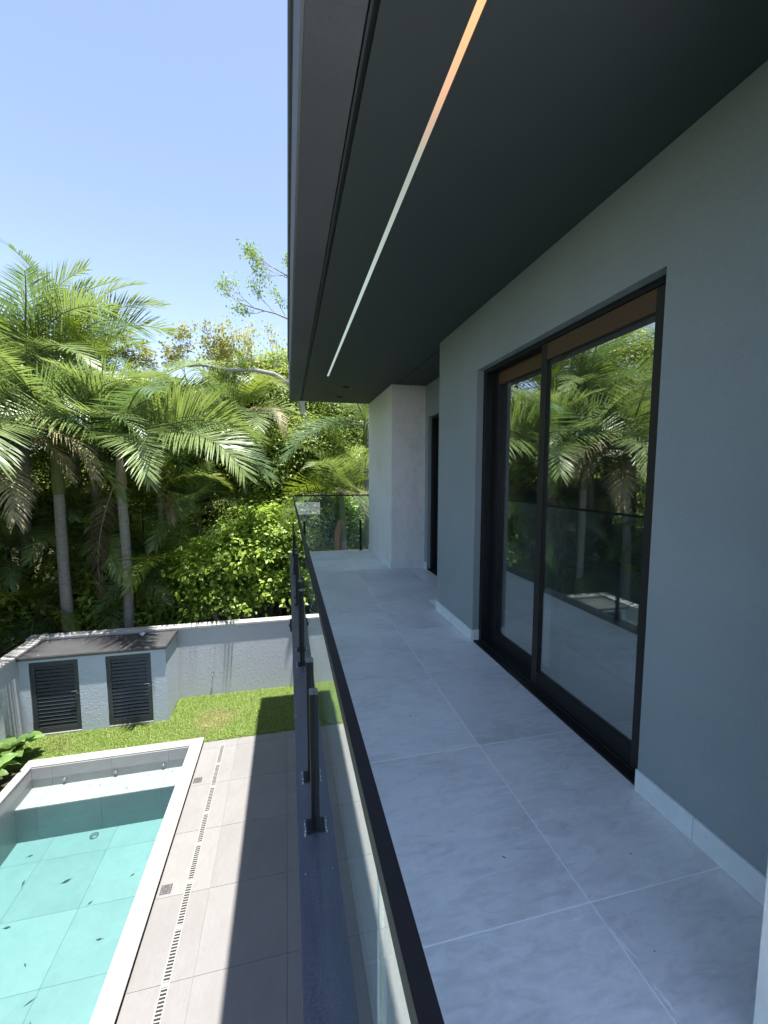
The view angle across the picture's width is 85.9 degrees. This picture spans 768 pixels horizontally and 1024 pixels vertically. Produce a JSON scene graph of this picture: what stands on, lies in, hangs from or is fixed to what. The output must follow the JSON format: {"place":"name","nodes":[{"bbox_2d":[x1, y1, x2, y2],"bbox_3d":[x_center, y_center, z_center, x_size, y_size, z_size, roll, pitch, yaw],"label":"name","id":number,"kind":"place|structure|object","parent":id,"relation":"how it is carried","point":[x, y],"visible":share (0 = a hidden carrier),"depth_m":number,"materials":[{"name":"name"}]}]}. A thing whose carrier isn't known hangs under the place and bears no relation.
{"place":"outdoors","nodes":[
{"label":"outdoors","id":0,"kind":"place"},
{"bbox_2d":[0,545,7,598],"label":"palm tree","id":1,"kind":"object","parent":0,"point":[0,585],"visible":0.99,"depth_m":8.10,"materials":[{"name":"green plant"}]},
{"bbox_2d":[1,685,294,770],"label":"lawn","id":2,"kind":"structure","parent":0,"point":[21,767],"depth_m":7.71,"materials":[{"name":"green plant"}]},
{"bbox_2d":[0,731,44,760],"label":"wide leaved plant","id":3,"kind":"object","parent":2,"relation":"on","point":[10,744],"visible":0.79,"depth_m":6.77,"materials":[{"name":"green plant"}]},
{"bbox_2d":[16,630,178,735],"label":"pump house","id":4,"kind":"structure","parent":2,"relation":"on","point":[90,660],"depth_m":7.64,"materials":[{"name":"concrete"}]},
{"bbox_2d":[29,659,81,733],"bbox_3d":[-5.935,3.343,7.469,0.758,1.340,0.076,-1,5,-13],"label":"louvred door","id":5,"kind":"structure","parent":4,"relation":"in","point":[73,663],"depth_m":7.48,"materials":[{"name":"black metal"}]},
{"bbox_2d":[106,653,153,724],"bbox_3d":[-4.762,3.319,7.742,0.747,1.340,0.076,-1,5,-13],"label":"louvred door","id":6,"kind":"structure","parent":4,"relation":"in","point":[147,716],"depth_m":7.75,"materials":[{"name":"black metal"}]},
{"bbox_2d":[0,464,365,656],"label":"ground","id":7,"kind":"structure","parent":0,"point":[269,613],"depth_m":13.53,"materials":[{"name":"green plant"}]},
{"bbox_2d":[0,769,20,791],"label":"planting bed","id":8,"kind":"object","parent":7,"relation":"on","point":[5,780],"visible":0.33,"depth_m":6.46,"materials":[{"name":"brown soil"}]},
{"bbox_2d":[0,753,19,775],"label":"wide leaved plant","id":9,"kind":"object","parent":8,"relation":"on","point":[5,761],"visible":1,"depth_m":6.38,"materials":[{"name":"green plant"}]},
{"bbox_2d":[0,370,21,391],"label":"palm tree","id":10,"kind":"object","parent":7,"relation":"on","point":[3,379],"visible":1,"depth_m":7.08,"materials":[{"name":"green plant"}]},
{"bbox_2d":[0,638,47,741],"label":"boundary wall","id":11,"kind":"structure","parent":7,"relation":"on","point":[11,723],"depth_m":7.13,"materials":[{"name":"white paint"}]},
{"bbox_2d":[0,548,59,656],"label":"shrub","id":12,"kind":"object","parent":7,"relation":"on","point":[16,604],"visible":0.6,"depth_m":9.00,"materials":[{"name":"green plant"}]},
{"bbox_2d":[0,501,93,648],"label":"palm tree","id":13,"kind":"object","parent":7,"relation":"on","point":[9,543],"visible":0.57,"depth_m":9.38,"materials":[{"name":"green plant"}]},
{"bbox_2d":[0,395,114,641],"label":"broadleaf tree","id":14,"kind":"object","parent":7,"relation":"on","point":[41,463],"visible":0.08,"depth_m":11.11,"materials":[{"name":"green plant"}]},
{"bbox_2d":[0,533,117,657],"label":"shrub","id":15,"kind":"object","parent":7,"relation":"on","point":[80,598],"visible":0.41,"depth_m":9.44,"materials":[{"name":"green plant"}]},
{"bbox_2d":[0,553,120,656],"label":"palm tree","id":16,"kind":"object","parent":7,"relation":"on","point":[36,624],"visible":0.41,"depth_m":8.87,"materials":[{"name":"green plant"}]},
{"bbox_2d":[0,335,148,533],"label":"palm tree","id":17,"kind":"object","parent":7,"relation":"on","point":[7,434],"visible":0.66,"depth_m":7.92,"materials":[{"name":"green plant"}]},
{"bbox_2d":[0,458,161,586],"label":"palm tree","id":18,"kind":"object","parent":7,"relation":"on","point":[80,511],"visible":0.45,"depth_m":9.57,"materials":[{"name":"green plant"}]},
{"bbox_2d":[0,257,171,629],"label":"palm tree","id":19,"kind":"object","parent":7,"relation":"on","point":[42,309],"visible":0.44,"depth_m":9.03,"materials":[{"name":"green plant"}]},
{"bbox_2d":[0,311,181,629],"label":"palm tree","id":20,"kind":"object","parent":7,"relation":"on","point":[96,489],"visible":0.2,"depth_m":9.69,"materials":[{"name":"green plant"}]},
{"bbox_2d":[0,239,188,552],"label":"palm tree","id":21,"kind":"object","parent":7,"relation":"on","point":[75,455],"visible":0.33,"depth_m":11.18,"materials":[{"name":"green plant"}]},
{"bbox_2d":[0,351,197,632],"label":"palm tree","id":22,"kind":"object","parent":7,"relation":"on","point":[61,539],"visible":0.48,"depth_m":8.59,"materials":[{"name":"green plant"}]},
{"bbox_2d":[24,527,185,629],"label":"palm tree","id":23,"kind":"object","parent":7,"relation":"on","point":[152,587],"visible":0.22,"depth_m":9.55,"materials":[{"name":"green plant"}]},
{"bbox_2d":[0,430,226,609],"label":"broadleaf tree","id":24,"kind":"object","parent":7,"relation":"on","point":[46,476],"visible":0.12,"depth_m":11.50,"materials":[{"name":"green plant"}]},
{"bbox_2d":[52,532,181,633],"bbox_3d":[-6.611,2.368,10.131,2.904,3.715,2.448,-4,6,-37],"label":"shrub","id":25,"kind":"object","parent":7,"relation":"on","point":[138,597],"visible":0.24,"depth_m":9.77,"materials":[{"name":"green plant"}]},
{"bbox_2d":[42,379,214,585],"bbox_3d":[-7.722,-0.649,13.191,6.246,7.378,3.088,-1,5,-7],"label":"broadleaf tree","id":26,"kind":"object","parent":7,"relation":"on","point":[111,449],"visible":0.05,"depth_m":12.38,"materials":[{"name":"green plant"}]},
{"bbox_2d":[31,422,236,625],"bbox_3d":[-6.958,0.669,11.532,6.535,6.668,2.853,-1,5,-13],"label":"broadleaf tree","id":27,"kind":"object","parent":7,"relation":"on","point":[144,498],"visible":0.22,"depth_m":11.29,"materials":[{"name":"green plant"}]},
{"bbox_2d":[0,345,280,627],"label":"palm tree","id":28,"kind":"object","parent":7,"relation":"on","point":[119,441],"visible":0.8,"depth_m":8.79,"materials":[{"name":"green plant"}]},
{"bbox_2d":[97,533,211,627],"bbox_3d":[-5.504,2.378,10.301,2.383,3.663,2.815,4,7,40],"label":"shrub","id":29,"kind":"object","parent":7,"relation":"on","point":[152,620],"visible":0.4,"depth_m":10.03,"materials":[{"name":"green plant"}]},
{"bbox_2d":[70,503,244,618],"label":"palm tree","id":30,"kind":"object","parent":7,"relation":"on","point":[169,548],"visible":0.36,"depth_m":9.74,"materials":[{"name":"green plant"}]},
{"bbox_2d":[80,436,235,619],"bbox_3d":[-5.665,1.027,10.960,3.415,6.204,3.545,-1,5,-13],"label":"palm tree","id":31,"kind":"object","parent":7,"relation":"on","point":[176,506],"visible":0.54,"depth_m":10.44,"materials":[{"name":"green plant"}]},
{"bbox_2d":[25,616,292,709],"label":"boundary wall","id":32,"kind":"structure","parent":7,"relation":"on","point":[252,654],"depth_m":8.86,"materials":[{"name":"white paint"}]},
{"bbox_2d":[289,619,291,631],"bbox_3d":[-0.993,1.210,4.412,0.045,0.120,0.060,-1,5,-13],"label":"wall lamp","id":33,"kind":"object","parent":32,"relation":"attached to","point":[290,624],"visible":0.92,"depth_m":4.38,"materials":[{"name":"black metal"}]},
{"bbox_2d":[2,455,364,527],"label":"forest","id":34,"kind":"object","parent":7,"relation":"on","point":[348,499],"visible":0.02,"depth_m":17.07,"materials":[{"name":"green plant"}]},
{"bbox_2d":[118,314,252,621],"bbox_3d":[-5.675,-0.966,12.294,3.667,9.335,1.803,-1,5,-13],"label":"sparse tree","id":35,"kind":"object","parent":7,"relation":"on","point":[221,351],"visible":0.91,"depth_m":11.78,"materials":[{"name":"green plant"}]},
{"bbox_2d":[125,459,268,622],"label":"palm tree","id":36,"kind":"object","parent":7,"relation":"on","point":[195,495],"visible":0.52,"depth_m":11.16,"materials":[{"name":"green plant"}]},
{"bbox_2d":[124,372,275,615],"bbox_3d":[-5.560,-0.430,12.763,5.049,7.748,3.778,-1,5,-13],"label":"broadleaf tree","id":37,"kind":"object","parent":7,"relation":"on","point":[227,488],"visible":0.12,"depth_m":12.16,"materials":[{"name":"green plant"}]},
{"bbox_2d":[143,494,315,623],"bbox_3d":[-3.550,1.902,10.115,4.046,4.659,2.558,-1,5,-13],"label":"bush","id":38,"kind":"object","parent":7,"relation":"on","point":[254,534],"visible":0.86,"depth_m":9.67,"materials":[{"name":"green plant"}]},
{"bbox_2d":[160,348,310,618],"bbox_3d":[-3.925,-0.249,12.087,3.775,8.378,3.980,1,5,7],"label":"palm tree","id":39,"kind":"object","parent":7,"relation":"on","point":[249,391],"visible":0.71,"depth_m":11.19,"materials":[{"name":"green plant"}]},
{"bbox_2d":[180,340,294,579],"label":"broadleaf tree","id":40,"kind":"object","parent":7,"relation":"on","point":[261,363],"visible":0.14,"depth_m":13.58,"materials":[{"name":"green plant"}]},
{"bbox_2d":[164,238,318,521],"bbox_3d":[-3.647,-1.617,11.356,4.283,11.241,1.078,-2,5,-18],"label":"pale limbed tree","id":41,"kind":"object","parent":7,"relation":"on","point":[254,254],"visible":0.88,"depth_m":11.06,"materials":[{"name":"green plant"}]},
{"bbox_2d":[154,499,365,618],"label":"broadleaf tree","id":42,"kind":"object","parent":7,"relation":"on","point":[353,538],"visible":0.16,"depth_m":11.48,"materials":[{"name":"green plant"}]},
{"bbox_2d":[233,319,288,607],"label":"sparse tree","id":43,"kind":"object","parent":7,"relation":"on","point":[249,339],"visible":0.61,"depth_m":13.01,"materials":[{"name":"green plant"}]},
{"bbox_2d":[194,405,364,616],"bbox_3d":[-2.357,0.369,12.431,5.832,7.080,3.592,-1,5,-13],"label":"broadleaf tree","id":44,"kind":"object","parent":7,"relation":"on","point":[296,463],"visible":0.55,"depth_m":11.68,"materials":[{"name":"green plant"}]},
{"bbox_2d":[225,364,368,508],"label":"broadleaf tree","id":45,"kind":"object","parent":7,"relation":"on","point":[310,407],"visible":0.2,"depth_m":12.99,"materials":[{"name":"green plant"}]},
{"bbox_2d":[269,526,352,587],"bbox_3d":[-1.558,2.226,11.081,3.366,3.829,2.473,-4,6,-34],"label":"bush","id":46,"kind":"object","parent":7,"relation":"on","point":[316,546],"visible":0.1,"depth_m":10.49,"materials":[{"name":"green plant"}]},
{"bbox_2d":[276,402,368,548],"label":"palm tree","id":47,"kind":"object","parent":7,"relation":"on","point":[358,408],"visible":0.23,"depth_m":11.03,"materials":[{"name":"green plant"}]},
{"bbox_2d":[277,445,368,550],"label":"palm tree","id":48,"kind":"object","parent":7,"relation":"on","point":[349,477],"visible":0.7,"depth_m":10.08,"materials":[{"name":"green plant"}]},
{"bbox_2d":[0,0,367,457],"label":"sky","id":49,"kind":"structure","parent":0,"point":[140,139],"materials":[{"name":"blue"}]},
{"bbox_2d":[116,730,302,1023],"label":"pool deck","id":50,"kind":"structure","parent":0,"point":[238,959],"depth_m":4.52,"materials":[{"name":"tile"}]},
{"bbox_2d":[0,737,203,1023],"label":"swimming pool","id":51,"kind":"structure","parent":50,"relation":"in","point":[94,829],"depth_m":5.68,"materials":[{"name":"tile"}]},
{"bbox_2d":[159,883,172,895],"bbox_3d":[-2.480,4.299,4.697,0.116,0.017,0.116,-1,5,-13],"label":"floor drain","id":52,"kind":"object","parent":50,"relation":"on","point":[166,889],"visible":1,"depth_m":4.69,"materials":[{"name":"metal"}]},
{"bbox_2d":[151,743,224,1023],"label":"channel drain","id":53,"kind":"object","parent":50,"relation":"on","point":[163,991],"visible":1,"depth_m":4.50,"materials":[{"name":"beige plastic"}]},
{"bbox_2d":[193,777,201,783],"bbox_3d":[-2.880,4.148,6.377,0.116,0.017,0.116,-1,5,-13],"label":"floor drain","id":54,"kind":"object","parent":50,"relation":"on","point":[197,780],"visible":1,"depth_m":6.37,"materials":[{"name":"metal"}]},
{"bbox_2d":[287,0,767,1023],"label":"house","id":55,"kind":"structure","parent":50,"relation":"on","point":[545,596],"depth_m":1.81,"materials":[{"name":"paint"}]},
{"bbox_2d":[291,494,444,1023],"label":"glass railing","id":56,"kind":"object","parent":55,"relation":"on","point":[349,826],"visible":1,"depth_m":0.72,"materials":[{"name":"glass"}]},
{"bbox_2d":[327,0,485,375],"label":"led light line","id":57,"kind":"object","parent":55,"relation":"attached to","point":[472,23],"visible":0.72,"depth_m":1.68,"materials":[{"name":"white plastic"}]},
{"bbox_2d":[427,414,438,575],"bbox_3d":[0.936,-0.217,5.819,0.195,2.391,1.398,-1,5,-13],"label":"sliding door","id":58,"kind":"structure","parent":55,"relation":"in","point":[435,419],"depth_m":6.44,"materials":[{"name":"black metal"}]},
{"bbox_2d":[473,274,665,785],"bbox_3d":[1.104,0.056,2.776,0.195,2.391,1.814,-1,5,-13],"label":"sliding door","id":59,"kind":"structure","parent":55,"relation":"in","point":[646,302],"depth_m":2.74,"materials":[{"name":"black metal"}]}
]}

